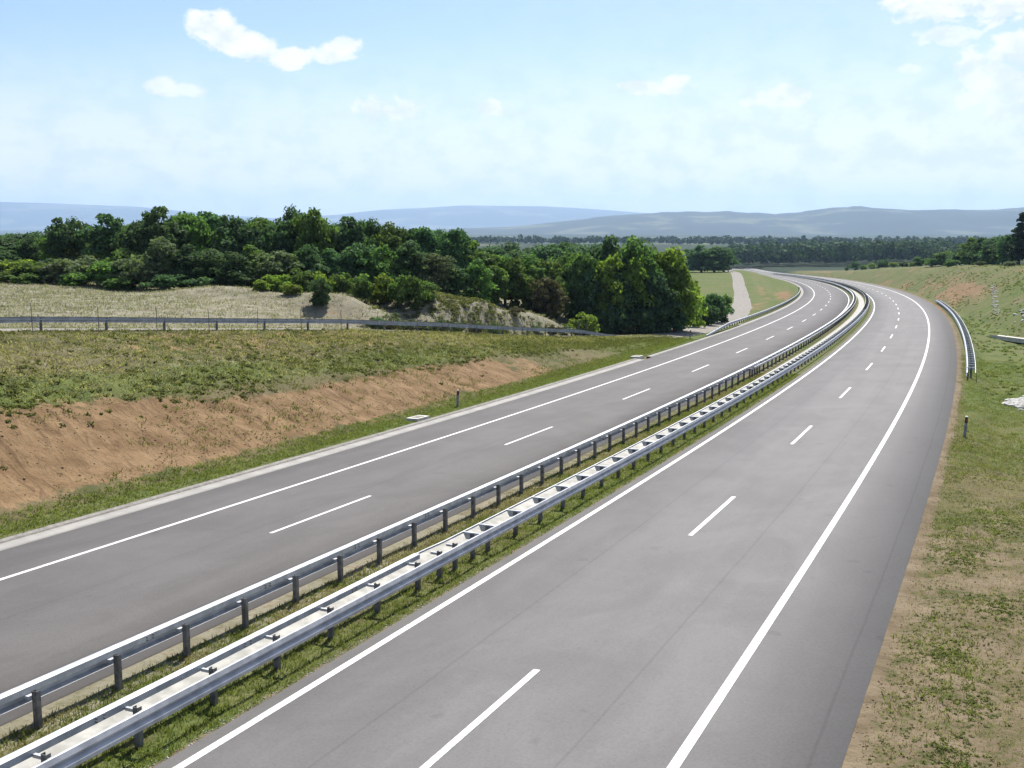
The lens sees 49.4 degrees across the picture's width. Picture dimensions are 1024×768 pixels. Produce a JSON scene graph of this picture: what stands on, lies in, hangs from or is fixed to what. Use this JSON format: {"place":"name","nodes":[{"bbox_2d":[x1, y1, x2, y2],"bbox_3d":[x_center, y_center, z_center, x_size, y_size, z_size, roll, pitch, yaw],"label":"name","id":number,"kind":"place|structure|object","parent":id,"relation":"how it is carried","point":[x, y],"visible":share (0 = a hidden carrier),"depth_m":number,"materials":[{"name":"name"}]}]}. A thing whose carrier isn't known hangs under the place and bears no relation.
{"place":"outdoors","nodes":[
{"label":"outdoors","id":0,"kind":"place"},
{"bbox_2d":[0,202,646,229],"bbox_3d":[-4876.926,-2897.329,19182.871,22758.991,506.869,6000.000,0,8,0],"label":"hills","id":1,"kind":"structure","parent":0,"point":[16,215],"depth_m":18064.16,"materials":[{"name":"blue"}]},
{"bbox_2d":[0,270,751,337],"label":"service road","id":2,"kind":"structure","parent":0,"point":[741,306],"depth_m":140.08,"materials":[{"name":"grey asphalt"}]},
{"bbox_2d":[0,267,850,726],"bbox_3d":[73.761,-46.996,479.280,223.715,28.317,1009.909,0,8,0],"label":"road","id":3,"kind":"structure","parent":0,"point":[70,597],"depth_m":37.14,"materials":[{"name":"grey asphalt"}]},
{"bbox_2d":[0,263,1023,767],"bbox_3d":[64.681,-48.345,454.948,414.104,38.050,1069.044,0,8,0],"label":"ground","id":4,"kind":"structure","parent":0,"point":[30,437],"depth_m":47.20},
{"bbox_2d":[15,235,43,261],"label":"broadleaf tree","id":5,"kind":"object","parent":4,"relation":"on","point":[30,249],"visible":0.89,"depth_m":122.53,"materials":[{"name":"green plant"}]},
{"bbox_2d":[0,261,61,282],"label":"bush","id":6,"kind":"object","parent":4,"relation":"on","point":[31,267],"visible":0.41,"depth_m":108.31,"materials":[{"name":"green plant"}]},
{"bbox_2d":[34,258,83,282],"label":"bush","id":7,"kind":"object","parent":4,"relation":"on","point":[51,274],"visible":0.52,"depth_m":107.02,"materials":[{"name":"green plant"}]},
{"bbox_2d":[43,216,92,260],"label":"broadleaf tree","id":8,"kind":"object","parent":4,"relation":"on","point":[65,235],"visible":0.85,"depth_m":118.36,"materials":[{"name":"green plant"}]},
{"bbox_2d":[53,255,100,284],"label":"bush","id":9,"kind":"object","parent":4,"relation":"on","point":[79,263],"visible":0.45,"depth_m":106.73,"materials":[{"name":"green plant"}]},
{"bbox_2d":[63,260,131,286],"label":"bush","id":10,"kind":"object","parent":4,"relation":"on","point":[105,270],"visible":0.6,"depth_m":104.21,"materials":[{"name":"green plant"}]},
{"bbox_2d":[75,213,124,258],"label":"broadleaf tree","id":11,"kind":"object","parent":4,"relation":"on","point":[99,235],"visible":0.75,"depth_m":116.59,"materials":[{"name":"green plant"}]},
{"bbox_2d":[102,277,136,289],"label":"bush","id":12,"kind":"object","parent":4,"relation":"on","point":[111,284],"visible":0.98,"depth_m":101.95,"materials":[{"name":"green plant"}]},
{"bbox_2d":[109,220,145,257],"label":"broadleaf tree","id":13,"kind":"object","parent":4,"relation":"on","point":[133,225],"visible":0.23,"depth_m":113.56,"materials":[{"name":"green plant"}]},
{"bbox_2d":[118,252,165,290],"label":"bush","id":14,"kind":"object","parent":4,"relation":"on","point":[132,273],"visible":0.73,"depth_m":102.01,"materials":[{"name":"green plant"}]},
{"bbox_2d":[121,206,188,256],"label":"broadleaf tree","id":15,"kind":"object","parent":4,"relation":"on","point":[167,229],"visible":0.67,"depth_m":110.29,"materials":[{"name":"green plant"}]},
{"bbox_2d":[134,235,183,289],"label":"broadleaf tree","id":16,"kind":"object","parent":4,"relation":"on","point":[156,248],"visible":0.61,"depth_m":102.42,"materials":[{"name":"green plant"}]},
{"bbox_2d":[136,274,188,290],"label":"bush","id":17,"kind":"object","parent":4,"relation":"on","point":[166,281],"visible":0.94,"depth_m":99.98,"materials":[{"name":"green plant"}]},
{"bbox_2d":[160,244,200,287],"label":"broadleaf tree","id":18,"kind":"object","parent":4,"relation":"on","point":[182,255],"visible":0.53,"depth_m":102.30,"materials":[{"name":"green plant"}]},
{"bbox_2d":[170,211,218,251],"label":"broadleaf tree","id":19,"kind":"object","parent":4,"relation":"on","point":[197,227],"visible":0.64,"depth_m":114.00,"materials":[{"name":"green plant"}]},
{"bbox_2d":[184,248,238,285],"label":"broadleaf tree","id":20,"kind":"object","parent":4,"relation":"on","point":[205,260],"visible":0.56,"depth_m":101.54,"materials":[{"name":"green plant"}]},
{"bbox_2d":[197,211,230,274],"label":"broadleaf tree","id":21,"kind":"object","parent":4,"relation":"on","point":[212,220],"visible":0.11,"depth_m":116.98,"materials":[{"name":"green plant"}]},
{"bbox_2d":[208,251,258,287],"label":"broadleaf tree","id":22,"kind":"object","parent":4,"relation":"on","point":[242,272],"visible":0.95,"depth_m":100.02,"materials":[{"name":"green plant"}]},
{"bbox_2d":[209,213,261,260],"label":"broadleaf tree","id":23,"kind":"object","parent":4,"relation":"on","point":[237,240],"visible":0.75,"depth_m":114.38,"materials":[{"name":"green plant"}]},
{"bbox_2d":[227,244,267,287],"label":"broadleaf tree","id":24,"kind":"object","parent":4,"relation":"on","point":[250,254],"visible":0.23,"depth_m":103.77,"materials":[{"name":"green plant"}]},
{"bbox_2d":[257,219,295,261],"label":"broadleaf tree","id":25,"kind":"object","parent":4,"relation":"on","point":[270,239],"visible":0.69,"depth_m":114.11,"materials":[{"name":"green plant"}]},
{"bbox_2d":[252,251,305,291],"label":"broadleaf tree","id":26,"kind":"object","parent":4,"relation":"on","point":[277,267],"visible":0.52,"depth_m":102.33,"materials":[{"name":"green plant"}]},
{"bbox_2d":[0,303,557,336],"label":"wire fence","id":27,"kind":"object","parent":4,"relation":"on","point":[208,320],"visible":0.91,"depth_m":69.53,"materials":[{"name":"metal"}]},
{"bbox_2d":[0,280,574,335],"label":"meadow grass","id":28,"kind":"structure","parent":4,"relation":"on","point":[48,291],"depth_m":88.90,"materials":[{"name":"beige plant"}]},
{"bbox_2d":[288,267,312,292],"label":"bush","id":29,"kind":"object","parent":4,"relation":"on","point":[301,278],"visible":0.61,"depth_m":99.22,"materials":[{"name":"green plant"}]},
{"bbox_2d":[0,316,615,335],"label":"guard rail","id":30,"kind":"object","parent":4,"relation":"on","point":[164,321],"visible":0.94,"depth_m":71.27,"materials":[{"name":"metal"}]},
{"bbox_2d":[282,243,333,281],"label":"broadleaf tree","id":31,"kind":"object","parent":4,"relation":"on","point":[311,263],"visible":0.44,"depth_m":103.86,"materials":[{"name":"green plant"}]},
{"bbox_2d":[286,207,340,257],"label":"broadleaf tree","id":32,"kind":"object","parent":4,"relation":"on","point":[318,229],"visible":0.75,"depth_m":112.76,"materials":[{"name":"green plant"}]},
{"bbox_2d":[0,358,637,543],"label":"kerb","id":33,"kind":"structure","parent":4,"relation":"on","point":[52,526],"depth_m":44.98,"materials":[{"name":"concrete"}]},
{"bbox_2d":[1,344,638,503],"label":"clods","id":34,"kind":"object","parent":4,"relation":"on","point":[260,413],"visible":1,"depth_m":50.91,"materials":[{"name":"brown soil"}]},
{"bbox_2d":[307,277,332,305],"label":"bush","id":35,"kind":"object","parent":4,"relation":"on","point":[321,296],"visible":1,"depth_m":92.85,"materials":[{"name":"green plant"}]},
{"bbox_2d":[0,359,644,550],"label":"gutter","id":36,"kind":"object","parent":4,"relation":"on","point":[64,528],"visible":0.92,"depth_m":44.40,"materials":[{"name":"concrete"}]},
{"bbox_2d":[0,327,656,410],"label":"dry grass","id":37,"kind":"structure","parent":4,"relation":"on","point":[431,337],"depth_m":61.32,"materials":[{"name":"plant"}]},
{"bbox_2d":[0,327,661,468],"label":"weeds","id":38,"kind":"object","parent":4,"relation":"on","point":[32,404],"visible":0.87,"depth_m":60.59,"materials":[{"name":"green plant"}]},
{"bbox_2d":[311,248,356,288],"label":"broadleaf tree","id":39,"kind":"object","parent":4,"relation":"on","point":[330,258],"visible":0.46,"depth_m":105.86,"materials":[{"name":"green plant"}]},
{"bbox_2d":[0,327,686,507],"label":"grass","id":40,"kind":"structure","parent":4,"relation":"on","point":[579,342],"depth_m":65.27,"materials":[{"name":"green plant"}]},
{"bbox_2d":[329,273,361,294],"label":"bush","id":41,"kind":"object","parent":4,"relation":"on","point":[344,283],"visible":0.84,"depth_m":100.01,"materials":[{"name":"green plant"}]},
{"bbox_2d":[0,338,695,538],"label":"grass","id":42,"kind":"structure","parent":4,"relation":"on","point":[625,355],"depth_m":49.89,"materials":[{"name":"green plant"}]},
{"bbox_2d":[329,216,381,272],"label":"broadleaf tree","id":43,"kind":"object","parent":4,"relation":"on","point":[353,234],"visible":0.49,"depth_m":114.91,"materials":[{"name":"green plant"}]},
{"bbox_2d":[339,242,376,288],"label":"broadleaf tree","id":44,"kind":"object","parent":4,"relation":"on","point":[357,257],"visible":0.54,"depth_m":106.86,"materials":[{"name":"green plant"}]},
{"bbox_2d":[347,273,372,302],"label":"bush","id":45,"kind":"object","parent":4,"relation":"on","point":[365,291],"visible":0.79,"depth_m":101.20,"materials":[{"name":"green plant"}]},
{"bbox_2d":[369,273,393,302],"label":"bush","id":46,"kind":"object","parent":4,"relation":"on","point":[379,293],"visible":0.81,"depth_m":101.27,"materials":[{"name":"green plant"}]},
{"bbox_2d":[0,373,765,757],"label":"turf","id":47,"kind":"structure","parent":4,"relation":"on","point":[28,732],"depth_m":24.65,"materials":[{"name":"green plant"}]},
{"bbox_2d":[367,221,406,260],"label":"broadleaf tree","id":48,"kind":"object","parent":4,"relation":"on","point":[392,239],"visible":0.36,"depth_m":115.79,"materials":[{"name":"green plant"}]},
{"bbox_2d":[366,244,411,292],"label":"broadleaf tree","id":49,"kind":"object","parent":4,"relation":"on","point":[378,263],"visible":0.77,"depth_m":106.81,"materials":[{"name":"green plant"}]},
{"bbox_2d":[381,274,409,303],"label":"bush","id":50,"kind":"object","parent":4,"relation":"on","point":[393,288],"visible":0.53,"depth_m":100.01,"materials":[{"name":"green plant"}]},
{"bbox_2d":[389,240,431,281],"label":"broadleaf tree","id":51,"kind":"object","parent":4,"relation":"on","point":[409,253],"visible":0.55,"depth_m":108.49,"materials":[{"name":"green plant"}]},
{"bbox_2d":[396,274,433,310],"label":"bush","id":52,"kind":"object","parent":4,"relation":"on","point":[411,289],"visible":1,"depth_m":99.45,"materials":[{"name":"green plant"}]},
{"bbox_2d":[271,289,575,335],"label":"weeds","id":53,"kind":"object","parent":4,"relation":"on","point":[462,301],"visible":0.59,"depth_m":102.98,"materials":[{"name":"green plant"}]},
{"bbox_2d":[405,226,446,264],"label":"broadleaf tree","id":54,"kind":"object","parent":4,"relation":"on","point":[421,235],"visible":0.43,"depth_m":117.29,"materials":[{"name":"green plant"}]},
{"bbox_2d":[0,273,855,728],"bbox_3d":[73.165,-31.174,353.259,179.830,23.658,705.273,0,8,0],"label":"guard rail","id":55,"kind":"object","parent":4,"relation":"on","point":[34,691],"visible":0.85,"depth_m":28.51,"materials":[{"name":"metal"}]},
{"bbox_2d":[412,252,456,290],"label":"broadleaf tree","id":56,"kind":"object","parent":4,"relation":"on","point":[438,274],"visible":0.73,"depth_m":108.85,"materials":[{"name":"green plant"}]},
{"bbox_2d":[0,273,869,767],"bbox_3d":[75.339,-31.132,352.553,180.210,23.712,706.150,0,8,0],"label":"guard rail","id":57,"kind":"object","parent":4,"relation":"on","point":[136,723],"visible":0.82,"depth_m":23.93,"materials":[{"name":"metal"}]},
{"bbox_2d":[11,269,863,767],"bbox_3d":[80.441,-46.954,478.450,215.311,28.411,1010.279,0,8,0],"label":"drainage channel","id":58,"kind":"object","parent":4,"relation":"on","point":[157,697],"visible":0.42,"depth_m":26.91,"materials":[{"name":"concrete"}]},
{"bbox_2d":[76,373,799,767],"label":"turf","id":59,"kind":"structure","parent":4,"relation":"on","point":[258,671],"depth_m":26.02,"materials":[{"name":"green plant"}]},
{"bbox_2d":[430,227,473,273],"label":"broadleaf tree","id":60,"kind":"object","parent":4,"relation":"on","point":[455,246],"visible":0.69,"depth_m":118.20,"materials":[{"name":"green plant"}]},
{"bbox_2d":[138,395,766,767],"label":"pebbles","id":61,"kind":"object","parent":4,"relation":"on","point":[418,605],"visible":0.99,"depth_m":26.25,"materials":[{"name":"gravel"}]},
{"bbox_2d":[437,264,474,296],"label":"tree","id":62,"kind":"object","parent":4,"relation":"on","point":[457,283],"visible":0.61,"depth_m":110.98,"materials":[{"name":"green plant"}]},
{"bbox_2d":[456,240,495,274],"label":"broadleaf tree","id":63,"kind":"object","parent":4,"relation":"on","point":[481,255],"visible":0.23,"depth_m":121.03,"materials":[{"name":"green plant"}]},
{"bbox_2d":[457,257,498,302],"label":"broadleaf tree","id":64,"kind":"object","parent":4,"relation":"on","point":[479,270],"visible":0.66,"depth_m":113.03,"materials":[{"name":"green plant"}]},
{"bbox_2d":[482,264,516,305],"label":"broadleaf tree","id":65,"kind":"object","parent":4,"relation":"on","point":[500,279],"visible":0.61,"depth_m":119.01,"materials":[{"name":"green plant"}]},
{"bbox_2d":[503,256,534,309],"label":"broadleaf tree","id":66,"kind":"object","parent":4,"relation":"on","point":[519,278],"visible":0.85,"depth_m":120.86,"materials":[{"name":"green plant"}]},
{"bbox_2d":[527,277,570,318],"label":"broadleaf tree","id":67,"kind":"object","parent":4,"relation":"on","point":[550,294],"visible":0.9,"depth_m":120.49,"materials":[{"name":"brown plant"}]},
{"bbox_2d":[533,258,569,287],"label":"broadleaf tree","id":68,"kind":"object","parent":4,"relation":"on","point":[552,273],"visible":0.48,"depth_m":126.20,"materials":[{"name":"green plant"}]},
{"bbox_2d":[562,258,588,322],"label":"broadleaf tree","id":69,"kind":"object","parent":4,"relation":"on","point":[573,275],"visible":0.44,"depth_m":126.65,"materials":[{"name":"green plant"}]},
{"bbox_2d":[563,312,599,335],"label":"bush","id":70,"kind":"object","parent":4,"relation":"on","point":[592,320],"visible":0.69,"depth_m":118.56,"materials":[{"name":"green plant"}]},
{"bbox_2d":[564,250,612,319],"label":"broadleaf tree","id":71,"kind":"object","parent":4,"relation":"on","point":[588,262],"visible":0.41,"depth_m":126.18,"materials":[{"name":"green plant"}]},
{"bbox_2d":[569,268,608,324],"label":"broadleaf tree","id":72,"kind":"object","parent":4,"relation":"on","point":[595,285],"visible":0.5,"depth_m":125.49,"materials":[{"name":"green plant"}]},
{"bbox_2d":[589,234,627,274],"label":"broadleaf tree","id":73,"kind":"object","parent":4,"relation":"on","point":[604,250],"visible":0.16,"depth_m":128.81,"materials":[{"name":"green plant"}]},
{"bbox_2d":[593,252,638,332],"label":"broadleaf tree","id":74,"kind":"object","parent":4,"relation":"on","point":[609,264],"visible":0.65,"depth_m":125.38,"materials":[{"name":"green plant"}]},
{"bbox_2d":[605,308,627,333],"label":"bush","id":75,"kind":"object","parent":4,"relation":"on","point":[614,322],"visible":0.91,"depth_m":123.48,"materials":[{"name":"green plant"}]},
{"bbox_2d":[606,272,637,333],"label":"broadleaf tree","id":76,"kind":"object","parent":4,"relation":"on","point":[628,294],"visible":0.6,"depth_m":125.19,"materials":[{"name":"green plant"}]},
{"bbox_2d":[608,234,661,330],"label":"broadleaf tree","id":77,"kind":"object","parent":4,"relation":"on","point":[634,249],"visible":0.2,"depth_m":127.35,"materials":[{"name":"green plant"}]},
{"bbox_2d":[622,313,651,333],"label":"bush","id":78,"kind":"object","parent":4,"relation":"on","point":[633,323],"visible":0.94,"depth_m":122.90,"materials":[{"name":"green plant"}]},
{"bbox_2d":[620,257,659,332],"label":"broadleaf tree","id":79,"kind":"object","parent":4,"relation":"on","point":[637,275],"visible":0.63,"depth_m":125.64,"materials":[{"name":"green plant"}]},
{"bbox_2d":[635,310,655,333],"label":"bush","id":80,"kind":"object","parent":4,"relation":"on","point":[647,317],"visible":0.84,"depth_m":123.58,"materials":[{"name":"green plant"}]},
{"bbox_2d":[633,268,682,332],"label":"broadleaf tree","id":81,"kind":"object","parent":4,"relation":"on","point":[662,294],"visible":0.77,"depth_m":125.35,"materials":[{"name":"green plant"}]},
{"bbox_2d":[647,245,698,328],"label":"broadleaf tree","id":82,"kind":"object","parent":4,"relation":"on","point":[670,255],"visible":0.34,"depth_m":128.01,"materials":[{"name":"green plant"}]},
{"bbox_2d":[664,259,707,328],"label":"broadleaf tree","id":83,"kind":"object","parent":4,"relation":"on","point":[692,300],"visible":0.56,"depth_m":127.89,"materials":[{"name":"green plant"}]},
{"bbox_2d":[684,245,710,272],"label":"broadleaf tree","id":84,"kind":"object","parent":4,"relation":"on","point":[694,253],"visible":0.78,"depth_m":400.19,"materials":[{"name":"green plant"}]},
{"bbox_2d":[695,246,735,272],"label":"broadleaf tree","id":85,"kind":"object","parent":4,"relation":"on","point":[715,261],"visible":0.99,"depth_m":395.62,"materials":[{"name":"green plant"}]},
{"bbox_2d":[701,293,734,322],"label":"bush","id":86,"kind":"object","parent":4,"relation":"on","point":[712,299],"visible":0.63,"depth_m":145.28,"materials":[{"name":"green plant"}]},
{"bbox_2d":[646,277,803,358],"bbox_3d":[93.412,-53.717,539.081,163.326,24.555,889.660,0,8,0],"label":"kerb","id":87,"kind":"structure","parent":4,"relation":"on","point":[687,344],"depth_m":128.84,"materials":[{"name":"concrete"}]},
{"bbox_2d":[707,287,799,335],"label":"guard rail","id":88,"kind":"object","parent":4,"relation":"on","point":[752,315],"visible":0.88,"depth_m":158.06,"materials":[{"name":"metal"}]},
{"bbox_2d":[849,407,1023,767],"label":"pebbles","id":89,"kind":"object","parent":4,"relation":"on","point":[933,620],"visible":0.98,"depth_m":24.27,"materials":[{"name":"beige gravel"}]},
{"bbox_2d":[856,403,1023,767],"bbox_3d":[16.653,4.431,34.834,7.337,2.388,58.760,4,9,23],"label":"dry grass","id":90,"kind":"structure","parent":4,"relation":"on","point":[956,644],"depth_m":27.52,"materials":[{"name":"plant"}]},
{"bbox_2d":[867,436,1023,767],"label":"weeds","id":91,"kind":"object","parent":4,"relation":"on","point":[956,640],"visible":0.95,"depth_m":24.88,"materials":[{"name":"green plant"}]},
{"bbox_2d":[874,354,1023,740],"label":"grass","id":92,"kind":"structure","parent":4,"relation":"on","point":[985,399],"depth_m":44.34,"materials":[{"name":"green plant"}]},
{"bbox_2d":[935,300,975,377],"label":"guard rail","id":93,"kind":"object","parent":4,"relation":"on","point":[970,354],"visible":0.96,"depth_m":104.07,"materials":[{"name":"metal"}]},
{"bbox_2d":[899,264,1023,394],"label":"weeds","id":94,"kind":"object","parent":4,"relation":"on","point":[1005,349],"visible":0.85,"depth_m":144.19,"materials":[{"name":"green plant"}]},
{"bbox_2d":[956,237,978,264],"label":"broadleaf tree","id":95,"kind":"object","parent":4,"relation":"on","point":[965,246],"visible":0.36,"depth_m":297.84,"materials":[{"name":"green plant"}]},
{"bbox_2d":[973,236,1000,264],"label":"broadleaf tree","id":96,"kind":"object","parent":4,"relation":"on","point":[983,252],"visible":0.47,"depth_m":266.76,"materials":[{"name":"green plant"}]},
{"bbox_2d":[994,234,1015,262],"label":"broadleaf tree","id":97,"kind":"object","parent":4,"relation":"on","point":[1009,239],"visible":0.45,"depth_m":243.30,"materials":[{"name":"green plant"}]},
{"bbox_2d":[1000,212,1023,263],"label":"conifer tree","id":98,"kind":"object","parent":4,"relation":"on","point":[1018,246],"visible":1,"depth_m":231.18,"materials":[{"name":"green plant"}]},
{"bbox_2d":[0,229,1023,268],"bbox_3d":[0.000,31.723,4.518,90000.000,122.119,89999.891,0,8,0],"label":"terrain","id":99,"kind":"structure","parent":0,"point":[661,247],"depth_m":5144.79,"materials":[{"name":"green plant"}]},
{"bbox_2d":[461,234,1011,244],"bbox_3d":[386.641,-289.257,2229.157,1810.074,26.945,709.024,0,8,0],"label":"forest","id":100,"kind":"object","parent":99,"relation":"on","point":[712,240],"visible":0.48,"depth_m":1988.06,"materials":[{"name":"green plant"}]},
{"bbox_2d":[722,238,963,264],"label":"forest","id":101,"kind":"object","parent":99,"relation":"on","point":[819,251],"visible":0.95,"depth_m":900.18,"materials":[{"name":"green plant"}]},
{"bbox_2d":[0,0,1023,217],"label":"sky","id":102,"kind":"structure","parent":0,"point":[248,108],"materials":[{"name":"blue"}]},
{"bbox_2d":[153,267,956,767],"bbox_3d":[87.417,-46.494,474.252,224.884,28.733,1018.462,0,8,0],"label":"road","id":103,"kind":"structure","parent":0,"point":[725,595],"depth_m":25.63,"materials":[{"name":"grey asphalt"}]},
{"bbox_2d":[431,206,1023,234],"bbox_3d":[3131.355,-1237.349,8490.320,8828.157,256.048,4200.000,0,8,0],"label":"hills","id":104,"kind":"structure","parent":0,"point":[857,220],"depth_m":7677.35,"materials":[{"name":"blue"}]},
{"bbox_2d":[902,507,1023,767],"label":"grass","id":105,"kind":"structure","parent":0,"point":[961,733],"depth_m":23.12,"materials":[{"name":"green plant"}]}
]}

